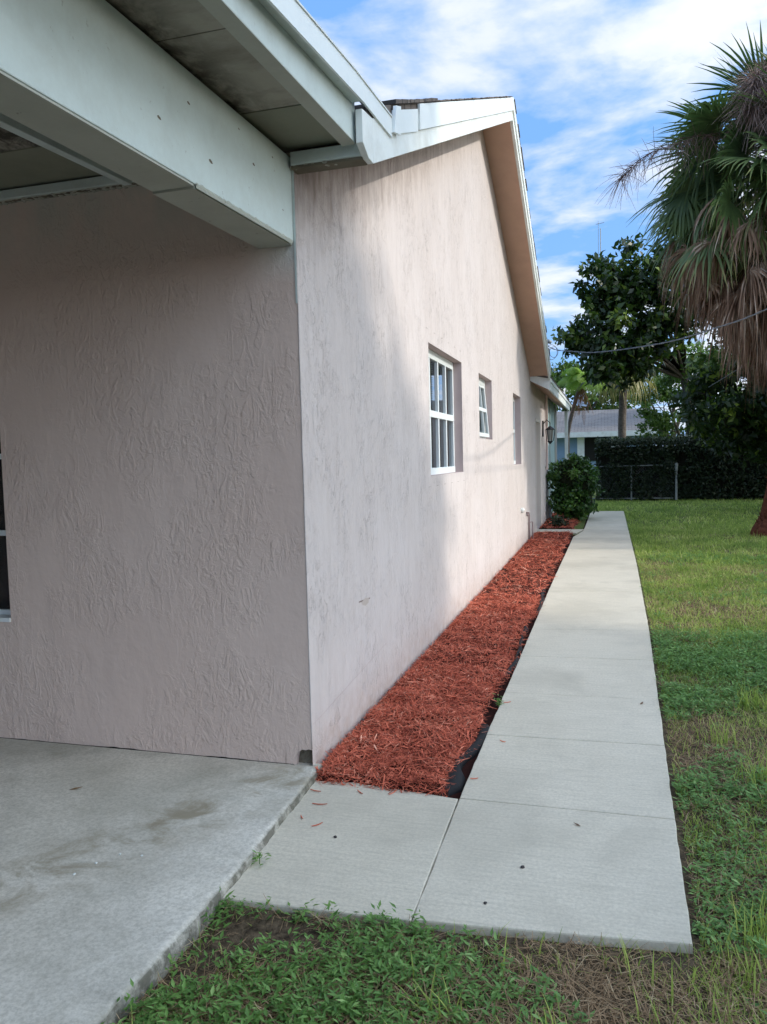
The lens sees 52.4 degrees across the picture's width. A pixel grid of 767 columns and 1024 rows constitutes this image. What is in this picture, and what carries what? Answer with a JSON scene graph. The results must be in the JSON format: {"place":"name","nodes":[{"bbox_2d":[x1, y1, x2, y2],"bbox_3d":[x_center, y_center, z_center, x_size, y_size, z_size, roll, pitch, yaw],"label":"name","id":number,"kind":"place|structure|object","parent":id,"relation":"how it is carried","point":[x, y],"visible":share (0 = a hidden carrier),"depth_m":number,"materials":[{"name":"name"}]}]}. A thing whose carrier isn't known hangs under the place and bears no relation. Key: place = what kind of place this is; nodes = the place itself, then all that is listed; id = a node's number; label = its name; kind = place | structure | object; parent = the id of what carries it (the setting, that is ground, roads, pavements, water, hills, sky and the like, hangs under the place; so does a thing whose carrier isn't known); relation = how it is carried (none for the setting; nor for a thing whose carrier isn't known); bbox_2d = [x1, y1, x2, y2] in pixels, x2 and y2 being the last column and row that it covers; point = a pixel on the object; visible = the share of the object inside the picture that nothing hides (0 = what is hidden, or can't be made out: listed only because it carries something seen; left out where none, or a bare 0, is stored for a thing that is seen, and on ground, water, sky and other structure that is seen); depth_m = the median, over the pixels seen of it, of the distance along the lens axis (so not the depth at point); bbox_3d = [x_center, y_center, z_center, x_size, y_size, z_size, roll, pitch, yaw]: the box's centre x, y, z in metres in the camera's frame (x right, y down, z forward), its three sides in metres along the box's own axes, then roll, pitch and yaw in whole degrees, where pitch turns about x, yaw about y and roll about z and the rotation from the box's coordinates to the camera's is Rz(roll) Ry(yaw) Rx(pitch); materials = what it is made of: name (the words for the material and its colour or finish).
{"place":"outdoors","nodes":[
{"label":"outdoors","id":0,"kind":"place"},
{"bbox_2d":[121,905,766,1023],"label":"soil","id":1,"kind":"structure","parent":0,"point":[246,930],"depth_m":2.44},
{"bbox_2d":[216,887,233,913],"bbox_3d":[-0.573,1.397,2.757,0.100,0.105,0.098,0,4,16],"label":"weed sprig","id":2,"kind":"object","parent":1,"relation":"on","point":[227,895],"visible":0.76,"depth_m":2.76,"materials":[{"name":"green plant"}]},
{"bbox_2d":[122,492,766,1023],"bbox_3d":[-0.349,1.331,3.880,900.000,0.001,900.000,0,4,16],"label":"lawn ground","id":3,"kind":"structure","parent":0,"point":[691,904],"depth_m":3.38,"materials":[{"name":"green plant"}]},
{"bbox_2d":[0,738,322,1023],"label":"patio slab","id":4,"kind":"structure","parent":3,"relation":"on","point":[87,941],"depth_m":3.02,"materials":[{"name":"concrete"}]},
{"bbox_2d":[0,0,571,765],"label":"house","id":5,"kind":"structure","parent":3,"relation":"on","point":[264,278],"depth_m":4.05,"materials":[{"name":"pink paint"}]},
{"bbox_2d":[0,442,10,621],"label":"window","id":6,"kind":"structure","parent":5,"relation":"in","point":[5,615],"depth_m":4.66,"materials":[{"name":"black glass"}]},
{"bbox_2d":[428,349,454,474],"bbox_3d":[0.370,-0.901,7.234,0.312,1.300,1.710,0,4,16],"label":"window","id":7,"kind":"structure","parent":5,"relation":"in","point":[435,358],"depth_m":7.48,"materials":[{"name":"white glass"}]},
{"bbox_2d":[479,378,489,438],"bbox_3d":[1.140,-1.255,9.448,0.142,0.745,1.030,0,4,16],"label":"window","id":8,"kind":"structure","parent":5,"relation":"in","point":[484,433],"depth_m":9.78,"materials":[{"name":"white glass"}]},
{"bbox_2d":[513,397,515,463],"bbox_3d":[2.056,-1.332,12.684,0.062,1.120,1.090,0,4,16],"label":"window","id":9,"kind":"structure","parent":5,"relation":"in","point":[513,397],"depth_m":13.15,"materials":[{"name":"white glass"}]},
{"bbox_2d":[545,339,551,469],"bbox_3d":[3.804,-2.476,17.978,0.191,2.990,0.110,1,5,34],"label":"electric conduit","id":10,"kind":"object","parent":5,"relation":"attached to","point":[546,401],"visible":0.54,"depth_m":18.01,"materials":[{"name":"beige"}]},
{"bbox_2d":[548,308,766,352],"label":"service cable","id":11,"kind":"object","parent":10,"relation":"attached to","point":[759,312],"visible":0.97,"depth_m":12.96,"materials":[{"name":"grey plastic"}]},
{"bbox_2d":[542,420,554,443],"bbox_3d":[3.687,-1.792,17.401,0.283,0.551,0.229,0,4,16],"label":"wall lantern","id":12,"kind":"object","parent":5,"relation":"attached to","point":[550,430],"depth_m":17.36,"materials":[{"name":"black metal"}]},
{"bbox_2d":[101,551,766,1023],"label":"broadleaf weeds","id":13,"kind":"object","parent":3,"relation":"on","point":[393,965],"visible":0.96,"depth_m":2.44,"materials":[{"name":"green plant"}]},
{"bbox_2d":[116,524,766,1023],"bbox_3d":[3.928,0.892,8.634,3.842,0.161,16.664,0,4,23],"label":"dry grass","id":14,"kind":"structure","parent":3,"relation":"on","point":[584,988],"depth_m":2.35,"materials":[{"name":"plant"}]},
{"bbox_2d":[546,452,604,519],"bbox_3d":[4.516,-0.575,18.539,1.499,1.711,1.432,0,4,16],"label":"rounded bush","id":15,"kind":"object","parent":3,"relation":"on","point":[573,478],"visible":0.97,"depth_m":18.28,"materials":[{"name":"green plant"}]},
{"bbox_2d":[557,367,606,458],"bbox_3d":[7.041,-2.795,27.755,1.772,4.629,2.548,0,4,16],"label":"feather palm","id":16,"kind":"object","parent":3,"relation":"on","point":[573,376],"visible":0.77,"depth_m":27.53,"materials":[{"name":"green plant"}]},
{"bbox_2d":[550,357,650,410],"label":"tall hardwood","id":17,"kind":"object","parent":3,"relation":"on","point":[557,378],"visible":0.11,"depth_m":44.26,"materials":[{"name":"green plant"}]},
{"bbox_2d":[557,408,655,468],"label":"blue house","id":18,"kind":"structure","parent":3,"relation":"on","point":[600,424],"depth_m":36.58,"materials":[{"name":"blue paint"}]},
{"bbox_2d":[585,437,609,460],"bbox_3d":[9.947,-2.924,36.249,1.140,1.080,0.048,0,4,16],"label":"window","id":19,"kind":"structure","parent":18,"relation":"in","point":[589,442],"depth_m":36.32,"materials":[{"name":"black glass"}]},
{"bbox_2d":[582,329,661,446],"bbox_3d":[8.866,-3.811,28.988,3.100,6.408,3.061,0,4,16],"label":"cabbage palm","id":20,"kind":"object","parent":3,"relation":"on","point":[623,402],"visible":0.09,"depth_m":28.91,"materials":[{"name":"green plant"}]},
{"bbox_2d":[550,232,708,433],"bbox_3d":[8.595,-4.236,23.894,6.601,8.014,3.685,-3,4,-25],"label":"broadleaf tree","id":21,"kind":"object","parent":3,"relation":"on","point":[616,299],"visible":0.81,"depth_m":22.95,"materials":[{"name":"green plant"}]},
{"bbox_2d":[589,463,677,499],"bbox_3d":[6.936,-0.971,25.669,5.176,1.180,0.126,0,4,16],"label":"chain link fence","id":22,"kind":"object","parent":3,"relation":"on","point":[675,485],"visible":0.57,"depth_m":25.23,"materials":[{"name":"silver metal"}]},
{"bbox_2d":[593,433,701,500],"bbox_3d":[8.703,-1.498,25.883,3.355,2.271,1.819,0,4,16],"label":"clipped hedge","id":23,"kind":"object","parent":3,"relation":"on","point":[665,454],"visible":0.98,"depth_m":25.25,"materials":[{"name":"green plant"}]},
{"bbox_2d":[627,340,709,445],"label":"sparse tree","id":24,"kind":"object","parent":3,"relation":"on","point":[692,346],"visible":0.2,"depth_m":46.10,"materials":[{"name":"green plant"}]},
{"bbox_2d":[595,22,766,537],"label":"fan palm","id":25,"kind":"object","parent":3,"relation":"on","point":[716,254],"visible":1,"depth_m":13.35,"materials":[{"name":"green plant"}]},
{"bbox_2d":[633,343,744,445],"bbox_3d":[12.275,-3.791,30.022,5.187,6.066,2.857,0,4,16],"label":"bushy tree","id":26,"kind":"object","parent":3,"relation":"on","point":[661,424],"visible":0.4,"depth_m":29.98,"materials":[{"name":"green plant"}]},
{"bbox_2d":[670,344,745,444],"bbox_3d":[17.769,-4.820,35.901,9.067,7.047,4.510,0,4,16],"label":"background tree","id":27,"kind":"object","parent":3,"relation":"on","point":[680,429],"visible":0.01,"depth_m":36.53,"materials":[{"name":"green plant"}]},
{"bbox_2d":[667,320,766,471],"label":"shade tree","id":28,"kind":"object","parent":3,"relation":"on","point":[736,412],"visible":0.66,"depth_m":19.65,"materials":[{"name":"green plant"}]},
{"bbox_2d":[697,429,766,499],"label":"overgrown hedge","id":29,"kind":"object","parent":3,"relation":"on","point":[724,476],"visible":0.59,"depth_m":24.54,"materials":[{"name":"green plant"}]},
{"bbox_2d":[313,512,579,796],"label":"red mulch","id":30,"kind":"object","parent":0,"point":[422,709],"visible":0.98,"depth_m":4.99,"materials":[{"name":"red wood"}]},
{"bbox_2d":[440,723,489,796],"bbox_3d":[0.438,1.273,4.077,0.110,0.062,1.040,0,4,16],"label":"landscape fabric","id":31,"kind":"object","parent":30,"relation":"on","point":[458,779],"visible":0.8,"depth_m":3.95,"materials":[{"name":"black fabric"}]},
{"bbox_2d":[503,625,528,677],"bbox_3d":[1.104,1.103,6.314,0.069,0.062,1.700,0,4,15],"label":"landscape fabric","id":32,"kind":"object","parent":30,"relation":"on","point":[516,660],"visible":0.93,"depth_m":6.13,"materials":[{"name":"black fabric"}]},
{"bbox_2d":[526,512,532,538],"bbox_3d":[2.633,0.280,14.078,0.065,0.585,0.420,0,4,21],"label":"standpipe","id":33,"kind":"object","parent":30,"relation":"on","point":[528,515],"visible":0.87,"depth_m":14.14,"materials":[{"name":"grey metal"}]},
{"bbox_2d":[536,589,545,613],"bbox_3d":[1.700,0.948,8.363,0.067,0.061,1.381,0,4,14],"label":"landscape fabric","id":34,"kind":"object","parent":30,"relation":"on","point":[541,600],"visible":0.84,"depth_m":8.25,"materials":[{"name":"black fabric"}]},
{"bbox_2d":[223,511,692,953],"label":"sidewalk","id":35,"kind":"structure","parent":0,"point":[575,725],"depth_m":3.33,"materials":[{"name":"concrete"}]},
{"bbox_2d":[251,849,271,865],"bbox_3d":[-0.477,1.348,3.013,0.093,0.083,0.086,0,4,16],"label":"weed sprig","id":36,"kind":"object","parent":35,"relation":"on","point":[258,856],"visible":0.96,"depth_m":3.01,"materials":[{"name":"green plant"}]},
{"bbox_2d":[449,514,589,801],"bbox_3d":[2.936,0.783,11.839,1.660,0.172,18.950,0,4,16],"label":"sidewalk joint bed","id":37,"kind":"object","parent":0,"point":[468,765],"visible":0.04,"depth_m":4.93,"materials":[{"name":"black soil"}]},
{"bbox_2d":[493,693,504,705],"bbox_3d":[0.709,1.194,4.872,0.089,0.118,0.122,3,6,47],"label":"weed sprig","id":38,"kind":"object","parent":37,"relation":"on","point":[498,701],"visible":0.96,"depth_m":4.87,"materials":[{"name":"green plant"}]},
{"bbox_2d":[299,0,766,444],"label":"sky","id":39,"kind":"structure","parent":0,"point":[588,81],"materials":[{"name":"blue"}]},
{"bbox_2d":[539,514,577,528],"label":"mulch","id":40,"kind":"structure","parent":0,"point":[574,525],"depth_m":16.78,"materials":[{"name":"red wood"}]},
{"bbox_2d":[547,515,568,528],"bbox_3d":[3.751,0.246,16.704,0.522,0.348,0.547,0,4,16],"label":"shrub","id":41,"kind":"object","parent":40,"relation":"on","point":[557,520],"visible":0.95,"depth_m":16.61,"materials":[{"name":"green plant"}]},
{"bbox_2d":[598,222,603,257],"bbox_3d":[7.257,-7.059,26.095,0.272,5.250,0.032,0,4,16],"label":"antenna mast","id":42,"kind":"object","parent":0,"point":[598,240],"visible":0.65,"depth_m":25.96,"materials":[{"name":"silver metal"}]}
]}

